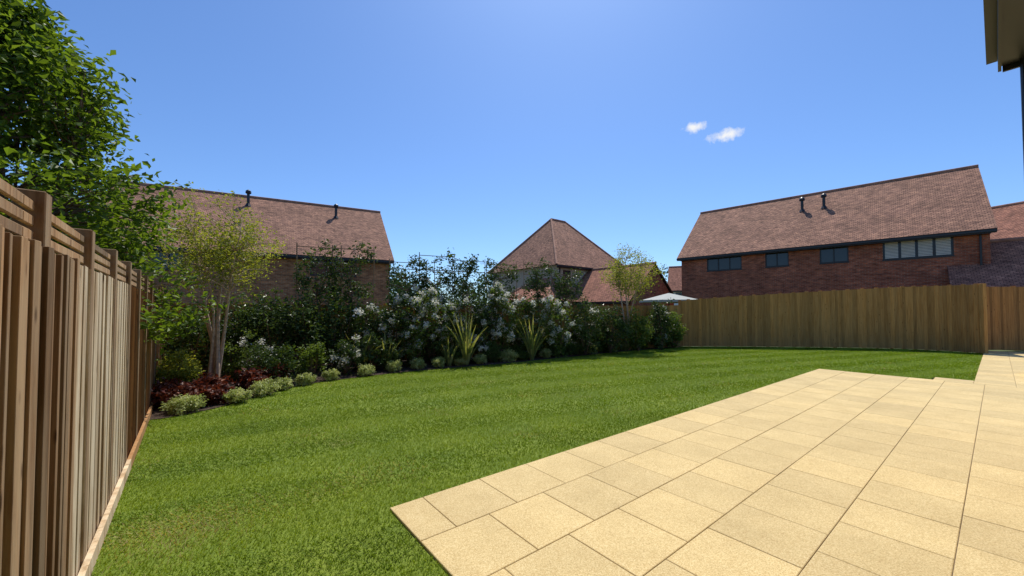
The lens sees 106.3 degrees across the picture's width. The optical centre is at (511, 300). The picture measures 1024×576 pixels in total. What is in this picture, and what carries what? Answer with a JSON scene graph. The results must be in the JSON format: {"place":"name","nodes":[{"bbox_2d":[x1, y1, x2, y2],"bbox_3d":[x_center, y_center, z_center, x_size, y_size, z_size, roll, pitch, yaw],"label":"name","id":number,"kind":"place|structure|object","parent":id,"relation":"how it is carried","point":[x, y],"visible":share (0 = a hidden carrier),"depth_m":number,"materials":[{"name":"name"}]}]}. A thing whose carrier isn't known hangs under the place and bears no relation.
{"place":"outdoors","nodes":[
{"label":"outdoors","id":0,"kind":"place"},
{"bbox_2d":[154,251,354,275],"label":"window panes","id":1,"kind":"object","parent":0,"point":[312,269],"visible":0.2,"depth_m":21.51,"materials":[{"name":"grey glass"}]},
{"bbox_2d":[150,346,680,419],"bbox_3d":[0.388,1.819,10.716,18.175,0.001,5.343,1,-2,-24],"label":"planting bed","id":2,"kind":"object","parent":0,"point":[157,414],"visible":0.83,"depth_m":9.74,"materials":[{"name":"brown soil"}]},
{"bbox_2d":[152,377,196,400],"bbox_3d":[-5.754,1.546,6.464,0.655,0.521,0.845,-1,-2,30],"label":"heuchera","id":3,"kind":"object","parent":2,"relation":"on","point":[160,385],"visible":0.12,"depth_m":6.39,"materials":[{"name":"red plant"}]},
{"bbox_2d":[155,349,205,385],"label":"golden shrub","id":4,"kind":"object","parent":2,"relation":"on","point":[160,373],"visible":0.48,"depth_m":6.92,"materials":[{"name":"green plant"}]},
{"bbox_2d":[150,379,210,409],"bbox_3d":[-5.358,1.542,6.179,0.675,0.516,0.886,-1,-2,39],"label":"heuchera","id":5,"kind":"object","parent":2,"relation":"on","point":[164,394],"visible":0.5,"depth_m":6.06,"materials":[{"name":"red plant"}]},
{"bbox_2d":[161,365,201,382],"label":"golden shrub","id":6,"kind":"object","parent":2,"relation":"on","point":[181,374],"visible":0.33,"depth_m":6.75,"materials":[{"name":"green plant"}]},
{"bbox_2d":[158,393,208,415],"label":"edging plant","id":7,"kind":"object","parent":2,"relation":"on","point":[185,403],"visible":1,"depth_m":5.79,"materials":[{"name":"green plant"}]},
{"bbox_2d":[163,298,234,374],"bbox_3d":[-7.272,0.934,8.953,1.572,2.038,1.582,-1,-2,28],"label":"evergreen shrub","id":8,"kind":"object","parent":2,"relation":"on","point":[192,340],"visible":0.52,"depth_m":8.77,"materials":[{"name":"green plant"}]},
{"bbox_2d":[193,382,227,407],"bbox_3d":[-5.015,1.566,6.311,0.496,0.452,0.516,-1,-2,25],"label":"heuchera","id":9,"kind":"object","parent":2,"relation":"on","point":[214,393],"visible":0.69,"depth_m":6.26,"materials":[{"name":"red plant"}]},
{"bbox_2d":[133,182,293,377],"bbox_3d":[-5.850,-0.274,7.780,2.539,4.063,2.450,-1,-2,24],"label":"multi stem tree","id":10,"kind":"object","parent":2,"relation":"on","point":[229,252],"visible":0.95,"depth_m":7.62,"materials":[{"name":"green plant"}]},
{"bbox_2d":[193,374,234,392],"bbox_3d":[-5.238,1.571,6.719,0.740,0.584,0.658,0,-2,0],"label":"heuchera","id":11,"kind":"object","parent":2,"relation":"on","point":[214,380],"visible":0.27,"depth_m":6.71,"materials":[{"name":"red plant"}]},
{"bbox_2d":[208,341,245,380],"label":"garden shrub","id":12,"kind":"object","parent":2,"relation":"on","point":[233,356],"visible":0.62,"depth_m":8.41,"materials":[{"name":"green plant"}]},
{"bbox_2d":[220,387,252,403],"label":"edging plant","id":13,"kind":"object","parent":2,"relation":"on","point":[239,395],"visible":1,"depth_m":6.40,"materials":[{"name":"green plant"}]},
{"bbox_2d":[201,287,277,373],"bbox_3d":[-6.486,0.868,9.386,1.679,2.369,1.927,0,-2,0],"label":"evergreen shrub","id":14,"kind":"object","parent":2,"relation":"on","point":[232,334],"visible":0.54,"depth_m":9.11,"materials":[{"name":"green plant"}]},
{"bbox_2d":[231,327,273,379],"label":"garden shrub","id":15,"kind":"object","parent":2,"relation":"on","point":[242,344],"visible":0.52,"depth_m":8.41,"materials":[{"name":"green plant"}]},
{"bbox_2d":[234,366,273,389],"bbox_3d":[-5.092,1.562,7.661,0.692,0.514,0.640,0,-2,0],"label":"heuchera","id":16,"kind":"object","parent":2,"relation":"on","point":[244,376],"visible":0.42,"depth_m":7.53,"materials":[{"name":"red plant"}]},
{"bbox_2d":[240,344,277,368],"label":"garden shrub","id":17,"kind":"object","parent":2,"relation":"on","point":[255,358],"visible":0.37,"depth_m":8.01,"materials":[{"name":"green plant"}]},
{"bbox_2d":[245,375,272,389],"bbox_3d":[-4.846,1.620,7.371,0.484,0.394,0.502,1,-2,-43],"label":"heuchera","id":18,"kind":"object","parent":2,"relation":"on","point":[250,380],"visible":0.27,"depth_m":7.28,"materials":[{"name":"red plant"}]},
{"bbox_2d":[248,376,281,397],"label":"edging plant","id":19,"kind":"object","parent":2,"relation":"on","point":[260,388],"visible":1,"depth_m":6.98,"materials":[{"name":"green plant"}]},
{"bbox_2d":[229,287,304,368],"bbox_3d":[-5.936,0.779,9.451,1.707,2.301,1.891,0,-2,0],"label":"evergreen shrub","id":20,"kind":"object","parent":2,"relation":"on","point":[278,315],"visible":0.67,"depth_m":9.30,"materials":[{"name":"green plant"}]},
{"bbox_2d":[263,363,287,380],"bbox_3d":[-4.987,1.573,8.089,0.568,0.522,0.637,1,-2,-28],"label":"heuchera","id":21,"kind":"object","parent":2,"relation":"on","point":[281,369],"visible":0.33,"depth_m":8.02,"materials":[{"name":"red plant"}]},
{"bbox_2d":[256,341,303,383],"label":"garden shrub","id":22,"kind":"object","parent":2,"relation":"on","point":[290,365],"visible":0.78,"depth_m":8.04,"materials":[{"name":"green plant"}]},
{"bbox_2d":[274,377,293,389],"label":"edging plant","id":23,"kind":"object","parent":2,"relation":"on","point":[286,383],"visible":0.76,"depth_m":7.50,"materials":[{"name":"green plant"}]},
{"bbox_2d":[268,289,342,371],"bbox_3d":[-5.292,0.848,9.839,1.685,2.314,1.591,0,-2,0],"label":"evergreen shrub","id":24,"kind":"object","parent":2,"relation":"on","point":[305,315],"visible":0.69,"depth_m":9.55,"materials":[{"name":"green plant"}]},
{"bbox_2d":[294,371,316,385],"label":"edging plant","id":25,"kind":"object","parent":2,"relation":"on","point":[305,378],"visible":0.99,"depth_m":7.96,"materials":[{"name":"green plant"}]},
{"bbox_2d":[295,341,328,379],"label":"garden shrub","id":26,"kind":"object","parent":2,"relation":"on","point":[311,352],"visible":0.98,"depth_m":8.53,"materials":[{"name":"green plant"}]},
{"bbox_2d":[292,236,345,366],"bbox_3d":[-5.306,0.021,10.552,1.329,3.615,0.743,1,-2,-22],"label":"pleached tree","id":27,"kind":"object","parent":2,"relation":"on","point":[320,277],"visible":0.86,"depth_m":10.52,"materials":[{"name":"green plant"}]},
{"bbox_2d":[295,243,341,312],"bbox_3d":[-5.341,-0.622,10.635,1.126,1.900,0.018,1,-2,-24],"label":"cane frame","id":28,"kind":"object","parent":27,"relation":"attached to","point":[297,246],"visible":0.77,"depth_m":10.56,"materials":[{"name":"brown wood"}]},
{"bbox_2d":[321,367,339,380],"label":"edging plant","id":29,"kind":"object","parent":2,"relation":"on","point":[331,374],"visible":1,"depth_m":8.52,"materials":[{"name":"green plant"}]},
{"bbox_2d":[299,286,363,368],"bbox_3d":[-4.696,0.683,10.194,1.670,2.303,1.691,0,-2,0],"label":"evergreen shrub","id":30,"kind":"object","parent":2,"relation":"on","point":[334,323],"visible":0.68,"depth_m":10.01,"materials":[{"name":"green plant"}]},
{"bbox_2d":[325,334,365,374],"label":"garden shrub","id":31,"kind":"object","parent":2,"relation":"on","point":[345,349],"visible":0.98,"depth_m":9.21,"materials":[{"name":"green plant"}]},
{"bbox_2d":[325,240,378,364],"bbox_3d":[-4.526,0.053,10.919,1.441,3.570,0.675,1,-2,-20],"label":"pleached tree","id":32,"kind":"object","parent":2,"relation":"on","point":[350,280],"visible":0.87,"depth_m":10.90,"materials":[{"name":"green plant"}]},
{"bbox_2d":[331,245,374,312],"bbox_3d":[-4.541,-0.612,10.996,1.126,1.900,0.018,1,-2,-24],"label":"cane frame","id":33,"kind":"object","parent":32,"relation":"attached to","point":[359,267],"visible":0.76,"depth_m":11.13,"materials":[{"name":"brown wood"}]},
{"bbox_2d":[343,334,380,370],"bbox_3d":[-3.896,1.302,9.756,1.086,1.008,1.120,1,-2,-37],"label":"phormium","id":34,"kind":"object","parent":2,"relation":"on","point":[363,351],"visible":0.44,"depth_m":9.73,"materials":[{"name":"green plant"}]},
{"bbox_2d":[336,290,392,369],"bbox_3d":[-3.980,0.855,10.547,1.524,2.291,1.417,0,-2,0],"label":"flowering shrub","id":35,"kind":"object","parent":2,"relation":"on","point":[364,330],"visible":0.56,"depth_m":10.28,"materials":[{"name":"green plant"}]},
{"bbox_2d":[357,363,376,375],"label":"edging plant","id":36,"kind":"object","parent":2,"relation":"on","point":[366,370],"visible":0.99,"depth_m":9.12,"materials":[{"name":"green plant"}]},
{"bbox_2d":[356,329,386,367],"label":"garden shrub","id":37,"kind":"object","parent":2,"relation":"on","point":[370,359],"visible":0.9,"depth_m":9.71,"materials":[{"name":"green plant"}]},
{"bbox_2d":[370,336,403,369],"bbox_3d":[-3.286,1.294,10.024,1.137,1.038,0.846,0,-2,-16],"label":"phormium","id":38,"kind":"object","parent":2,"relation":"on","point":[384,348],"visible":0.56,"depth_m":9.97,"materials":[{"name":"green plant"}]},
{"bbox_2d":[378,338,404,369],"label":"garden shrub","id":39,"kind":"object","parent":2,"relation":"on","point":[394,353],"visible":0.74,"depth_m":9.91,"materials":[{"name":"green plant"}]},
{"bbox_2d":[385,359,401,372],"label":"edging plant","id":40,"kind":"object","parent":2,"relation":"on","point":[393,366],"visible":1,"depth_m":9.67,"materials":[{"name":"green plant"}]},
{"bbox_2d":[368,293,423,362],"bbox_3d":[-3.307,0.861,10.867,1.618,2.264,1.629,0,-2,0],"label":"flowering shrub","id":41,"kind":"object","parent":2,"relation":"on","point":[396,317],"visible":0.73,"depth_m":10.70,"materials":[{"name":"green plant"}]},
{"bbox_2d":[383,254,430,359],"bbox_3d":[-3.140,0.216,11.518,1.382,3.276,0.750,1,-2,-20],"label":"pleached tree","id":42,"kind":"object","parent":2,"relation":"on","point":[410,265],"visible":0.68,"depth_m":11.52,"materials":[{"name":"green plant"}]},
{"bbox_2d":[398,327,427,367],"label":"garden shrub","id":43,"kind":"object","parent":2,"relation":"on","point":[415,352],"visible":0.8,"depth_m":10.50,"materials":[{"name":"green plant"}]},
{"bbox_2d":[410,357,425,369],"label":"edging plant","id":44,"kind":"object","parent":2,"relation":"on","point":[418,363],"visible":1,"depth_m":10.13,"materials":[{"name":"green plant"}]},
{"bbox_2d":[166,302,680,370],"bbox_3d":[-0.720,0.996,13.128,18.000,1.796,0.232,1,-2,-24],"label":"garden fence","id":45,"kind":"object","parent":2,"relation":"on","point":[647,308],"visible":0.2,"depth_m":12.58,"materials":[{"name":"brown wood"}]},
{"bbox_2d":[401,277,458,364],"bbox_3d":[-2.401,0.570,11.231,1.696,2.710,1.841,0,-2,0],"label":"flowering shrub","id":46,"kind":"object","parent":2,"relation":"on","point":[426,305],"visible":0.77,"depth_m":11.03,"materials":[{"name":"green plant"}]},
{"bbox_2d":[420,328,445,363],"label":"garden shrub","id":47,"kind":"object","parent":2,"relation":"on","point":[433,356],"visible":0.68,"depth_m":10.97,"materials":[{"name":"green plant"}]},
{"bbox_2d":[414,247,457,314],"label":"pleached tree","id":48,"kind":"object","parent":2,"relation":"on","point":[447,281],"visible":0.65,"depth_m":11.94,"materials":[{"name":"green plant"}]},
{"bbox_2d":[431,356,445,367],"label":"edging plant","id":49,"kind":"object","parent":2,"relation":"on","point":[438,362],"visible":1,"depth_m":10.40,"materials":[{"name":"green plant"}]},
{"bbox_2d":[441,340,458,365],"bbox_3d":[-1.700,1.416,10.766,0.673,0.833,0.876,1,-2,-42],"label":"phormium","id":50,"kind":"object","parent":2,"relation":"on","point":[448,357],"visible":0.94,"depth_m":10.65,"materials":[{"name":"green plant"}]},
{"bbox_2d":[434,296,474,351],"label":"flowering shrub","id":51,"kind":"object","parent":2,"relation":"on","point":[447,332],"visible":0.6,"depth_m":11.30,"materials":[{"name":"green plant"}]},
{"bbox_2d":[447,253,486,328],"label":"pleached tree","id":52,"kind":"object","parent":2,"relation":"on","point":[470,269],"visible":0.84,"depth_m":12.29,"materials":[{"name":"green plant"}]},
{"bbox_2d":[447,311,490,364],"bbox_3d":[-1.132,1.006,11.018,1.670,1.665,1.672,0,-2,-15],"label":"phormium","id":53,"kind":"object","parent":2,"relation":"on","point":[466,350],"visible":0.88,"depth_m":10.85,"materials":[{"name":"green plant"}]},
{"bbox_2d":[471,352,486,363],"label":"edging plant","id":54,"kind":"object","parent":2,"relation":"on","point":[480,359],"visible":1,"depth_m":11.09,"materials":[{"name":"green plant"}]},
{"bbox_2d":[470,329,490,355],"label":"garden shrub","id":55,"kind":"object","parent":2,"relation":"on","point":[480,348],"visible":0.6,"depth_m":11.38,"materials":[{"name":"green plant"}]},
{"bbox_2d":[459,290,505,357],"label":"flowering shrub","id":56,"kind":"object","parent":2,"relation":"on","point":[478,319],"visible":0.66,"depth_m":11.70,"materials":[{"name":"green plant"}]},
{"bbox_2d":[482,340,501,361],"bbox_3d":[-0.617,1.504,11.546,0.698,0.714,0.685,0,-2,-17],"label":"box ball","id":57,"kind":"object","parent":2,"relation":"on","point":[491,357],"visible":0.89,"depth_m":11.46,"materials":[{"name":"green plant"}]},
{"bbox_2d":[476,281,516,359],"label":"flowering shrub","id":58,"kind":"object","parent":2,"relation":"on","point":[508,335],"visible":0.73,"depth_m":11.96,"materials":[{"name":"green plant"}]},
{"bbox_2d":[481,256,520,342],"bbox_3d":[-0.323,0.215,12.793,1.536,3.345,0.716,1,-2,-33],"label":"pleached tree","id":59,"kind":"object","parent":2,"relation":"on","point":[493,276],"visible":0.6,"depth_m":12.78,"materials":[{"name":"green plant"}]},
{"bbox_2d":[498,349,518,363],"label":"edging plant","id":60,"kind":"object","parent":2,"relation":"on","point":[506,357],"visible":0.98,"depth_m":11.56,"materials":[{"name":"green plant"}]},
{"bbox_2d":[509,296,548,357],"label":"flowering shrub","id":61,"kind":"object","parent":2,"relation":"on","point":[526,308],"visible":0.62,"depth_m":12.42,"materials":[{"name":"green plant"}]},
{"bbox_2d":[518,318,547,359],"bbox_3d":[0.679,1.133,12.052,1.217,1.465,1.568,-1,-2,42],"label":"phormium","id":62,"kind":"object","parent":2,"relation":"on","point":[532,347],"visible":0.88,"depth_m":11.93,"materials":[{"name":"green plant"}]},
{"bbox_2d":[517,255,557,354],"bbox_3d":[0.924,0.138,13.392,1.524,3.531,0.704,1,-2,-23],"label":"pleached tree","id":63,"kind":"object","parent":2,"relation":"on","point":[535,282],"visible":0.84,"depth_m":13.35,"materials":[{"name":"green plant"}]},
{"bbox_2d":[531,295,581,357],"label":"flowering shrub","id":64,"kind":"object","parent":2,"relation":"on","point":[559,312],"visible":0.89,"depth_m":12.82,"materials":[{"name":"green plant"}]},
{"bbox_2d":[550,268,584,336],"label":"pleached tree","id":65,"kind":"object","parent":2,"relation":"on","point":[566,292],"visible":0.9,"depth_m":13.82,"materials":[{"name":"green plant"}]},
{"bbox_2d":[561,340,576,355],"bbox_3d":[1.952,1.626,13.316,0.656,0.614,0.625,0,-2,0],"label":"box ball","id":66,"kind":"object","parent":2,"relation":"on","point":[570,347],"visible":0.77,"depth_m":13.20,"materials":[{"name":"green plant"}]},
{"bbox_2d":[564,296,608,354],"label":"evergreen shrub","id":67,"kind":"object","parent":2,"relation":"on","point":[587,341],"visible":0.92,"depth_m":13.41,"materials":[{"name":"green plant"}]},
{"bbox_2d":[590,300,635,353],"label":"evergreen shrub","id":68,"kind":"object","parent":2,"relation":"on","point":[619,325],"visible":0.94,"depth_m":13.92,"materials":[{"name":"green plant"}]},
{"bbox_2d":[599,243,664,349],"bbox_3d":[4.754,-0.180,15.275,2.637,4.269,2.450,-1,-2,44],"label":"multi stem tree","id":69,"kind":"object","parent":2,"relation":"on","point":[625,282],"visible":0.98,"depth_m":15.04,"materials":[{"name":"green plant"}]},
{"bbox_2d":[625,302,657,350],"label":"evergreen shrub","id":70,"kind":"object","parent":2,"relation":"on","point":[640,334],"visible":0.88,"depth_m":14.66,"materials":[{"name":"green plant"}]},
{"bbox_2d":[646,298,678,349],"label":"evergreen shrub","id":71,"kind":"object","parent":2,"relation":"on","point":[661,334],"visible":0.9,"depth_m":15.34,"materials":[{"name":"green plant"}]},
{"bbox_2d":[664,309,687,347],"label":"evergreen shrub","id":72,"kind":"object","parent":2,"relation":"on","point":[679,336],"visible":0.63,"depth_m":15.79,"materials":[{"name":"green plant"}]},
{"bbox_2d":[4,0,1023,305],"label":"sky","id":73,"kind":"structure","parent":0,"point":[470,126],"materials":[{"name":"blue"}]},
{"bbox_2d":[91,346,982,575],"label":"lawn","id":74,"kind":"structure","parent":0,"point":[335,572],"depth_m":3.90,"materials":[{"name":"green plant"}]},
{"bbox_2d":[678,283,980,352],"bbox_3d":[12.400,0.690,16.021,10.273,2.560,1.518,0,-2,16],"label":"garden fence","id":75,"kind":"object","parent":74,"relation":"on","point":[938,318],"visible":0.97,"depth_m":16.10,"materials":[{"name":"brown wood"}]},
{"bbox_2d":[508,277,578,305],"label":"flowering shrub","id":76,"kind":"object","parent":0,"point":[520,292],"visible":0.2,"depth_m":29.90,"materials":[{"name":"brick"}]},
{"bbox_2d":[153,346,1023,419],"bbox_3d":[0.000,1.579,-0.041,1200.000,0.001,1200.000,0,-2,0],"label":"ground","id":77,"kind":"structure","parent":0,"point":[636,350],"depth_m":14.93,"materials":[{"name":"brown soil"}]},
{"bbox_2d":[0,178,166,575],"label":"garden fence","id":78,"kind":"object","parent":77,"relation":"on","point":[78,362],"visible":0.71,"depth_m":1.73,"materials":[{"name":"beige wood"}]},
{"bbox_2d":[12,167,166,332],"bbox_3d":[-8.616,-0.432,7.081,3.490,4.351,3.310,0,-2,0],"label":"hornbeam tree","id":79,"kind":"object","parent":77,"relation":"on","point":[56,201],"visible":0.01,"depth_m":6.96,"materials":[{"name":"green plant"}]},
{"bbox_2d":[0,0,234,360],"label":"hornbeam tree","id":80,"kind":"object","parent":77,"relation":"on","point":[32,47],"visible":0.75,"depth_m":4.90,"materials":[{"name":"green plant"}]},
{"bbox_2d":[130,250,388,304],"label":"walls","id":81,"kind":"structure","parent":77,"relation":"on","point":[283,275],"depth_m":20.61,"materials":[{"name":"brown brick"}]},
{"bbox_2d":[97,184,393,260],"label":"roof","id":82,"kind":"structure","parent":81,"relation":"on","point":[303,224],"depth_m":22.86,"materials":[{"name":"tile"}]},
{"bbox_2d":[120,180,379,212],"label":"ridge tiles","id":83,"kind":"object","parent":82,"relation":"on","point":[224,193],"visible":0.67,"depth_m":24.24,"materials":[{"name":"tile"}]},
{"bbox_2d":[132,246,393,263],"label":"gutters and fascia","id":84,"kind":"object","parent":81,"relation":"attached to","point":[313,257],"visible":0.23,"depth_m":20.81,"materials":[{"name":"black plastic"}]},
{"bbox_2d":[390,262,668,305],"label":"distant trees","id":85,"kind":"object","parent":77,"relation":"on","point":[397,281],"visible":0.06,"depth_m":83.53,"materials":[{"name":"green plant"}]},
{"bbox_2d":[493,265,586,294],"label":"walls","id":86,"kind":"structure","parent":77,"relation":"on","point":[521,280],"depth_m":32.91,"materials":[{"name":"brown brick"}]},
{"bbox_2d":[490,220,620,273],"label":"roof","id":87,"kind":"structure","parent":86,"relation":"on","point":[575,248],"depth_m":33.91,"materials":[{"name":"tile"}]},
{"bbox_2d":[487,218,622,273],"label":"ridge tiles","id":88,"kind":"object","parent":87,"relation":"attached to","point":[554,246],"visible":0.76,"depth_m":36.03,"materials":[{"name":"tile"}]},
{"bbox_2d":[574,262,673,305],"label":"brick garage","id":89,"kind":"structure","parent":77,"relation":"on","point":[596,290],"depth_m":28.23,"materials":[{"name":"red ceramic"}]},
{"bbox_2d":[639,292,695,304],"bbox_3d":[9.400,0.822,22.986,3.241,2.660,3.241,1,-2,-34],"label":"garden parasol","id":90,"kind":"object","parent":77,"relation":"on","point":[663,298],"visible":0.68,"depth_m":22.13,"materials":[{"name":"fabric"}]},
{"bbox_2d":[681,234,990,298],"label":"walls","id":91,"kind":"structure","parent":77,"relation":"on","point":[866,267],"depth_m":21.71,"materials":[{"name":"red brick"}]},
{"bbox_2d":[706,237,954,271],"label":"window frames","id":92,"kind":"structure","parent":91,"relation":"attached to","point":[884,259],"depth_m":21.14,"materials":[{"name":"grey plastic"}]},
{"bbox_2d":[708,237,951,269],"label":"window panes","id":93,"kind":"object","parent":92,"relation":"in","point":[943,246],"visible":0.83,"depth_m":20.05,"materials":[{"name":"grey glass"}]},
{"bbox_2d":[676,229,996,265],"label":"gutters and fascia","id":94,"kind":"object","parent":91,"relation":"attached to","point":[980,233],"visible":0.84,"depth_m":20.39,"materials":[{"name":"black plastic"}]},
{"bbox_2d":[677,167,997,258],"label":"roof","id":95,"kind":"structure","parent":91,"relation":"on","point":[949,202],"depth_m":22.36,"materials":[{"name":"tile"}]},
{"bbox_2d":[700,164,978,213],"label":"ridge tiles","id":96,"kind":"object","parent":95,"relation":"on","point":[913,176],"visible":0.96,"depth_m":24.34,"materials":[{"name":"tile"}]},
{"bbox_2d":[947,237,1023,286],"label":"brick garage","id":97,"kind":"structure","parent":77,"relation":"on","point":[1005,268],"depth_m":17.47,"materials":[{"name":"brick"}]},
{"bbox_2d":[986,286,1023,349],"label":"garden fence","id":98,"kind":"object","parent":77,"relation":"on","point":[1005,313],"visible":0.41,"depth_m":15.06,"materials":[{"name":"orange wood"}]},
{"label":"walls","id":99,"kind":"object","parent":77,"relation":"on","visible":0},
{"bbox_2d":[990,203,1023,238],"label":"roof","id":100,"kind":"structure","parent":99,"relation":"on","point":[1009,220],"depth_m":28.30,"materials":[{"name":"brown tile"}]},
{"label":"walls","id":101,"kind":"object","parent":77,"relation":"on","visible":0},
{"bbox_2d":[668,267,681,290],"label":"roof","id":102,"kind":"structure","parent":101,"relation":"on","point":[674,278],"depth_m":61.29,"materials":[{"name":"brown tile"}]},
{"bbox_2d":[390,351,1023,575],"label":"patio paving","id":103,"kind":"structure","parent":0,"point":[643,500],"depth_m":3.20,"materials":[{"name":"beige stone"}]},
{"bbox_2d":[979,283,987,353],"bbox_3d":[17.085,0.654,13.913,0.130,2.560,0.130,0,-2,0],"label":"fence post","id":104,"kind":"object","parent":103,"relation":"on","point":[983,317],"visible":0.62,"depth_m":13.87,"materials":[{"name":"brown wood"}]},
{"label":"wall","id":105,"kind":"object","parent":103,"relation":"on","visible":0},
{"bbox_2d":[983,0,1023,71],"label":"soffit and fascia","id":106,"kind":"structure","parent":105,"relation":"on","point":[1004,31],"depth_m":4.71,"materials":[{"name":"beige wood"}]},
{"bbox_2d":[1020,57,1023,164],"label":"downpipe","id":107,"kind":"object","parent":106,"relation":"attached to","point":[1022,80],"visible":1,"depth_m":5.12,"materials":[{"name":"black plastic"}]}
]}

